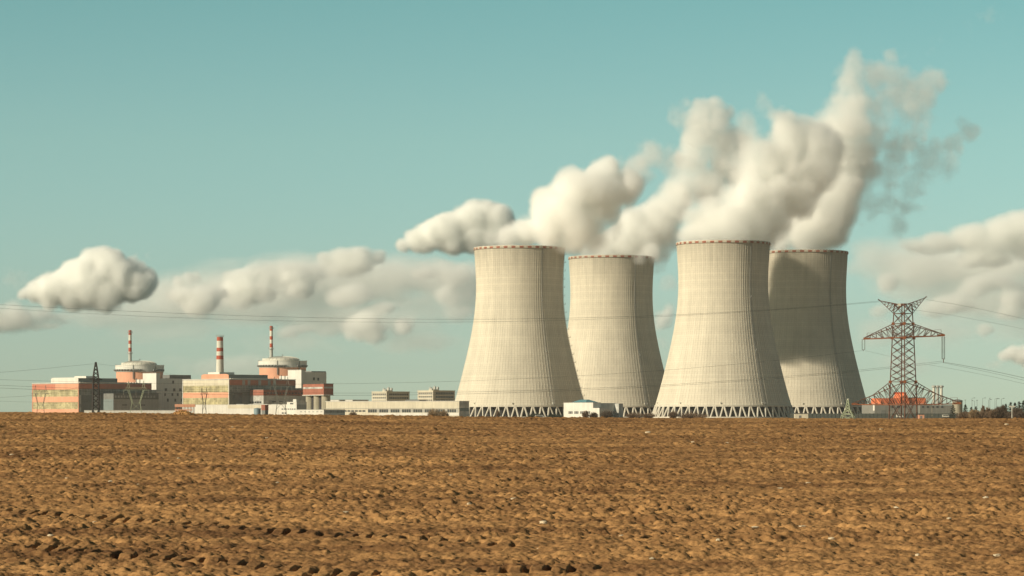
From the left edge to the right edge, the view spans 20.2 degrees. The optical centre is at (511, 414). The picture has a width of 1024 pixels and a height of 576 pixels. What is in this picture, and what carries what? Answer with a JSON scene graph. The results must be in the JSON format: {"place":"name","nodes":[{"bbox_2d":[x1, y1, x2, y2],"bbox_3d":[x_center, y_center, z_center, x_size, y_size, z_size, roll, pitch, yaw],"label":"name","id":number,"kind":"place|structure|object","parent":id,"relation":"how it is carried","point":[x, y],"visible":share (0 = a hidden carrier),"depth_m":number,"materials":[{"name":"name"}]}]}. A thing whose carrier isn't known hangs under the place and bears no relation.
{"place":"outdoors","nodes":[
{"label":"outdoors","id":0,"kind":"place"},
{"bbox_2d":[0,412,1023,575],"bbox_3d":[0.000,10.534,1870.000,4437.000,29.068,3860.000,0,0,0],"label":"ploughed field","id":1,"kind":"structure","parent":0,"point":[669,496],"depth_m":68.75,"materials":[{"name":"soil"}]},
{"bbox_2d":[31,385,49,412],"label":"portal pylon","id":2,"kind":"object","parent":1,"relation":"on","point":[40,396],"visible":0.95,"depth_m":1949.40,"materials":[{"name":"grey metal"}]},
{"bbox_2d":[32,376,151,412],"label":"turbine hall","id":3,"kind":"structure","parent":1,"relation":"on","point":[72,398],"depth_m":2723.39,"materials":[{"name":"grey concrete"}]},
{"bbox_2d":[90,362,101,412],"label":"transmission pylon","id":4,"kind":"object","parent":1,"relation":"on","point":[93,379],"visible":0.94,"depth_m":1498.86,"materials":[{"name":"grey metal"}]},
{"bbox_2d":[100,393,158,409],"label":"annex building","id":5,"kind":"structure","parent":1,"relation":"on","point":[120,401],"depth_m":2713.30,"materials":[{"name":"grey concrete"}]},
{"bbox_2d":[84,410,174,412],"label":"boundary wall","id":6,"kind":"structure","parent":1,"relation":"on","point":[139,411],"depth_m":2199.70,"materials":[{"name":"grey concrete"}]},
{"bbox_2d":[123,381,148,412],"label":"portal pylon","id":7,"kind":"object","parent":1,"relation":"on","point":[140,397],"visible":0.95,"depth_m":1899.44,"materials":[{"name":"grey metal"}]},
{"bbox_2d":[114,330,190,409],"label":"reactor building","id":8,"kind":"structure","parent":1,"relation":"on","point":[127,372],"depth_m":2794.69,"materials":[{"name":"grey concrete"}]},
{"bbox_2d":[172,410,193,414],"bbox_3d":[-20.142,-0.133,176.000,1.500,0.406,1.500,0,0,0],"label":"soil heap","id":9,"kind":"object","parent":1,"relation":"on","point":[182,412],"visible":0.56,"depth_m":175.65,"materials":[{"name":"beige soil"}]},
{"bbox_2d":[175,404,194,410],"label":"pipe bridge","id":10,"kind":"structure","parent":1,"relation":"on","point":[184,405],"depth_m":2098.50,"materials":[{"name":"metal"}]},
{"bbox_2d":[200,388,207,413],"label":"portal pylon","id":11,"kind":"object","parent":1,"relation":"on","point":[205,399],"visible":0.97,"depth_m":1949.54,"materials":[{"name":"grey metal"}]},
{"bbox_2d":[182,372,295,412],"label":"turbine hall","id":12,"kind":"structure","parent":1,"relation":"on","point":[233,388],"depth_m":2661.04,"materials":[{"name":"grey concrete"}]},
{"bbox_2d":[216,336,223,371],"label":"chimney","id":13,"kind":"object","parent":12,"relation":"on","point":[219,361],"visible":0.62,"depth_m":2787.10,"materials":[{"name":"white paint"}]},
{"bbox_2d":[195,404,286,414],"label":"long shed","id":14,"kind":"structure","parent":1,"relation":"on","point":[237,409],"depth_m":2402.27,"materials":[{"name":"white concrete"}]},
{"bbox_2d":[254,408,260,414],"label":"water tank","id":15,"kind":"object","parent":1,"relation":"on","point":[257,411],"visible":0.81,"depth_m":2147.64,"materials":[{"name":"white metal"}]},
{"bbox_2d":[261,405,267,414],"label":"shipping container","id":16,"kind":"object","parent":1,"relation":"on","point":[264,409],"visible":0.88,"depth_m":2201.41,"materials":[{"name":"red metal"}]},
{"bbox_2d":[250,389,305,403],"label":"annex building","id":17,"kind":"structure","parent":1,"relation":"on","point":[269,396],"depth_m":2652.12,"materials":[{"name":"red brick"}]},
{"bbox_2d":[269,377,292,414],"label":"portal pylon","id":18,"kind":"object","parent":1,"relation":"on","point":[277,395],"visible":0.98,"depth_m":1999.58,"materials":[{"name":"grey metal"}]},
{"bbox_2d":[257,326,325,389],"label":"reactor building","id":19,"kind":"structure","parent":1,"relation":"on","point":[279,367],"depth_m":2740.57,"materials":[{"name":"grey concrete"}]},
{"bbox_2d":[287,399,306,414],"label":"stepped office","id":20,"kind":"structure","parent":1,"relation":"on","point":[294,405],"depth_m":2373.58,"materials":[{"name":"white concrete"}]},
{"bbox_2d":[302,383,333,408],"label":"silo house","id":21,"kind":"structure","parent":1,"relation":"on","point":[318,395],"depth_m":2512.27,"materials":[{"name":"red concrete"}]},
{"bbox_2d":[296,409,344,414],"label":"gate house","id":22,"kind":"structure","parent":1,"relation":"on","point":[322,411],"depth_m":2308.44,"materials":[{"name":"grey concrete"}]},
{"bbox_2d":[330,400,368,400],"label":"distant shed","id":23,"kind":"structure","parent":1,"relation":"on","point":[349,400],"depth_m":2858.31,"materials":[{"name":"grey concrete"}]},
{"bbox_2d":[371,386,409,400],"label":"office block","id":24,"kind":"structure","parent":1,"relation":"on","point":[387,394],"depth_m":2909.33,"materials":[{"name":"beige concrete"}]},
{"bbox_2d":[325,401,468,416],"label":"long hall","id":25,"kind":"structure","parent":1,"relation":"on","point":[418,408],"depth_m":2446.78,"materials":[{"name":"grey concrete"}]},
{"bbox_2d":[427,408,440,415],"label":"bare bush","id":26,"kind":"object","parent":1,"relation":"on","point":[435,413],"visible":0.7,"depth_m":1499.08,"materials":[{"name":"brown plant"}]},
{"bbox_2d":[417,386,454,400],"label":"office block","id":27,"kind":"structure","parent":1,"relation":"on","point":[446,395],"depth_m":2909.60,"materials":[{"name":"beige concrete"}]},
{"bbox_2d":[440,410,449,415],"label":"bare bush","id":28,"kind":"object","parent":1,"relation":"on","point":[443,413],"visible":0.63,"depth_m":1595.88,"materials":[{"name":"brown plant"}]},
{"bbox_2d":[455,245,584,416],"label":"cooling tower","id":29,"kind":"structure","parent":1,"relation":"on","point":[520,288],"depth_m":2552.89,"materials":[{"name":"concrete"}]},
{"bbox_2d":[527,413,544,416],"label":"bare bush","id":30,"kind":"object","parent":1,"relation":"on","point":[532,415],"visible":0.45,"depth_m":1886.49,"materials":[{"name":"brown plant"}]},
{"bbox_2d":[546,413,562,417],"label":"bare bush","id":31,"kind":"object","parent":1,"relation":"on","point":[552,416],"visible":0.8,"depth_m":1983.47,"materials":[{"name":"brown plant"}]},
{"bbox_2d":[582,410,589,416],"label":"bare bush","id":32,"kind":"object","parent":1,"relation":"on","point":[585,413],"visible":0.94,"depth_m":1581.22,"materials":[{"name":"brown plant"}]},
{"bbox_2d":[564,400,622,417],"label":"building","id":33,"kind":"structure","parent":1,"relation":"on","point":[577,408],"depth_m":2395.89,"materials":[{"name":"grey concrete"}]},
{"bbox_2d":[589,412,598,416],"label":"bare bush","id":34,"kind":"object","parent":1,"relation":"on","point":[593,414],"visible":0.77,"depth_m":1677.59,"materials":[{"name":"brown plant"}]},
{"bbox_2d":[599,411,613,417],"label":"bare bush","id":35,"kind":"object","parent":1,"relation":"on","point":[608,414],"visible":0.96,"depth_m":1774.73,"materials":[{"name":"brown plant"}]},
{"bbox_2d":[567,255,663,417],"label":"cooling tower","id":36,"kind":"structure","parent":1,"relation":"on","point":[605,289],"depth_m":2765.31,"materials":[{"name":"concrete"}]},
{"bbox_2d":[626,412,643,417],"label":"bare bush","id":37,"kind":"object","parent":1,"relation":"on","point":[633,415],"visible":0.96,"depth_m":1870.62,"materials":[{"name":"brown plant"}]},
{"bbox_2d":[643,413,655,417],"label":"bare bush","id":38,"kind":"object","parent":1,"relation":"on","point":[650,415],"visible":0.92,"depth_m":1968.24,"materials":[{"name":"brown plant"}]},
{"bbox_2d":[667,410,677,417],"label":"bare bush","id":39,"kind":"object","parent":1,"relation":"on","point":[673,414],"visible":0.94,"depth_m":1662.40,"materials":[{"name":"brown plant"}]},
{"bbox_2d":[677,411,709,417],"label":"bare bush","id":40,"kind":"object","parent":1,"relation":"on","point":[695,415],"visible":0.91,"depth_m":1564.58,"materials":[{"name":"brown plant"}]},
{"bbox_2d":[652,240,793,417],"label":"cooling tower","id":41,"kind":"structure","parent":1,"relation":"on","point":[728,279],"depth_m":2475.20,"materials":[{"name":"concrete"}]},
{"bbox_2d":[794,413,808,417],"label":"switch cabin","id":42,"kind":"object","parent":1,"relation":"on","point":[800,415],"visible":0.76,"depth_m":1698.00,"materials":[{"name":"grey metal"}]},
{"bbox_2d":[768,249,867,413],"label":"cooling tower","id":43,"kind":"structure","parent":1,"relation":"on","point":[805,279],"depth_m":2675.80,"materials":[{"name":"concrete"}]},
{"bbox_2d":[841,399,855,418],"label":"lattice mast","id":44,"kind":"object","parent":1,"relation":"on","point":[847,408],"visible":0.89,"depth_m":1299.61,"materials":[{"name":"grey metal"}]},
{"bbox_2d":[789,413,955,417],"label":"perimeter fence","id":45,"kind":"object","parent":1,"relation":"on","point":[873,415],"visible":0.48,"depth_m":2249.95,"materials":[{"name":"metal"}]},
{"bbox_2d":[852,296,960,418],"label":"transmission pylon","id":46,"kind":"object","parent":1,"relation":"on","point":[901,337],"visible":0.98,"depth_m":1099.51,"materials":[{"name":"grey metal"}]},
{"bbox_2d":[0,301,874,318],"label":"overhead cable","id":47,"kind":"object","parent":46,"relation":"attached to","point":[367,318],"visible":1,"depth_m":994.89,"materials":[{"name":"grey metal"}]},
{"bbox_2d":[3,302,872,321],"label":"overhead cable","id":48,"kind":"object","parent":46,"relation":"attached to","point":[497,321],"visible":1,"depth_m":1024.61,"materials":[{"name":"grey metal"}]},
{"bbox_2d":[26,350,862,383],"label":"overhead cable","id":49,"kind":"object","parent":46,"relation":"attached to","point":[449,381],"visible":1,"depth_m":1060.29,"materials":[{"name":"grey metal"}]},
{"bbox_2d":[1,361,938,392],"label":"overhead cable","id":50,"kind":"object","parent":46,"relation":"attached to","point":[485,391],"visible":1,"depth_m":1056.93,"materials":[{"name":"grey metal"}]},
{"bbox_2d":[10,363,935,394],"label":"overhead cable","id":51,"kind":"object","parent":46,"relation":"attached to","point":[485,393],"visible":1,"depth_m":1063.30,"materials":[{"name":"grey metal"}]},
{"bbox_2d":[862,392,951,413],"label":"orange building","id":52,"kind":"structure","parent":1,"relation":"on","point":[921,409],"depth_m":2343.88,"materials":[{"name":"grey"}]},
{"bbox_2d":[936,385,939,403],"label":"steel flue","id":53,"kind":"object","parent":1,"relation":"on","point":[937,392],"visible":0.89,"depth_m":2379.14,"materials":[{"name":"grey metal"}]},
{"bbox_2d":[940,385,943,403],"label":"steel flue","id":54,"kind":"object","parent":1,"relation":"on","point":[941,390],"visible":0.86,"depth_m":2379.31,"materials":[{"name":"white paint"}]},
{"bbox_2d":[948,405,956,418],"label":"conifer tree","id":55,"kind":"object","parent":1,"relation":"on","point":[953,409],"visible":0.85,"depth_m":1449.88,"materials":[{"name":"green plant"}]},
{"bbox_2d":[952,399,962,413],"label":"round tank","id":56,"kind":"object","parent":1,"relation":"on","point":[956,406],"visible":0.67,"depth_m":2296.44,"materials":[{"name":"concrete"}]},
{"bbox_2d":[956,411,968,417],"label":"bare bush","id":57,"kind":"object","parent":1,"relation":"on","point":[962,414],"visible":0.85,"depth_m":1331.56,"materials":[{"name":"brown plant"}]},
{"bbox_2d":[968,409,979,417],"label":"bare bush","id":58,"kind":"object","parent":1,"relation":"on","point":[972,413],"visible":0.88,"depth_m":1148.92,"materials":[{"name":"brown plant"}]},
{"bbox_2d":[979,411,989,417],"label":"bare bush","id":59,"kind":"object","parent":1,"relation":"on","point":[983,414],"visible":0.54,"depth_m":1171.37,"materials":[{"name":"brown plant"}]},
{"bbox_2d":[987,409,998,417],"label":"bare bush","id":60,"kind":"object","parent":1,"relation":"on","point":[992,413],"visible":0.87,"depth_m":1160.95,"materials":[{"name":"brown plant"}]},
{"bbox_2d":[995,406,1003,417],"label":"bare bush","id":61,"kind":"object","parent":1,"relation":"on","point":[998,409],"visible":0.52,"depth_m":1213.78,"materials":[{"name":"brown plant"}]},
{"bbox_2d":[1000,404,1007,413],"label":"bare bush","id":62,"kind":"object","parent":1,"relation":"on","point":[1003,407],"visible":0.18,"depth_m":1267.12,"materials":[{"name":"brown plant"}]},
{"bbox_2d":[1002,411,1013,417],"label":"bare bush","id":63,"kind":"object","parent":1,"relation":"on","point":[1006,415],"visible":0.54,"depth_m":1225.11,"materials":[{"name":"brown plant"}]},
{"bbox_2d":[1009,406,1022,414],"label":"bare bush","id":64,"kind":"object","parent":1,"relation":"on","point":[1014,411],"visible":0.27,"depth_m":1320.01,"materials":[{"name":"brown plant"}]},
{"bbox_2d":[1012,411,1023,417],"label":"bare bush","id":65,"kind":"object","parent":1,"relation":"on","point":[1019,415],"visible":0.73,"depth_m":1277.98,"materials":[{"name":"brown plant"}]},
{"bbox_2d":[0,0,1023,411],"label":"sky","id":66,"kind":"structure","parent":0,"point":[334,163],"materials":[{"name":"blue"}]}
]}

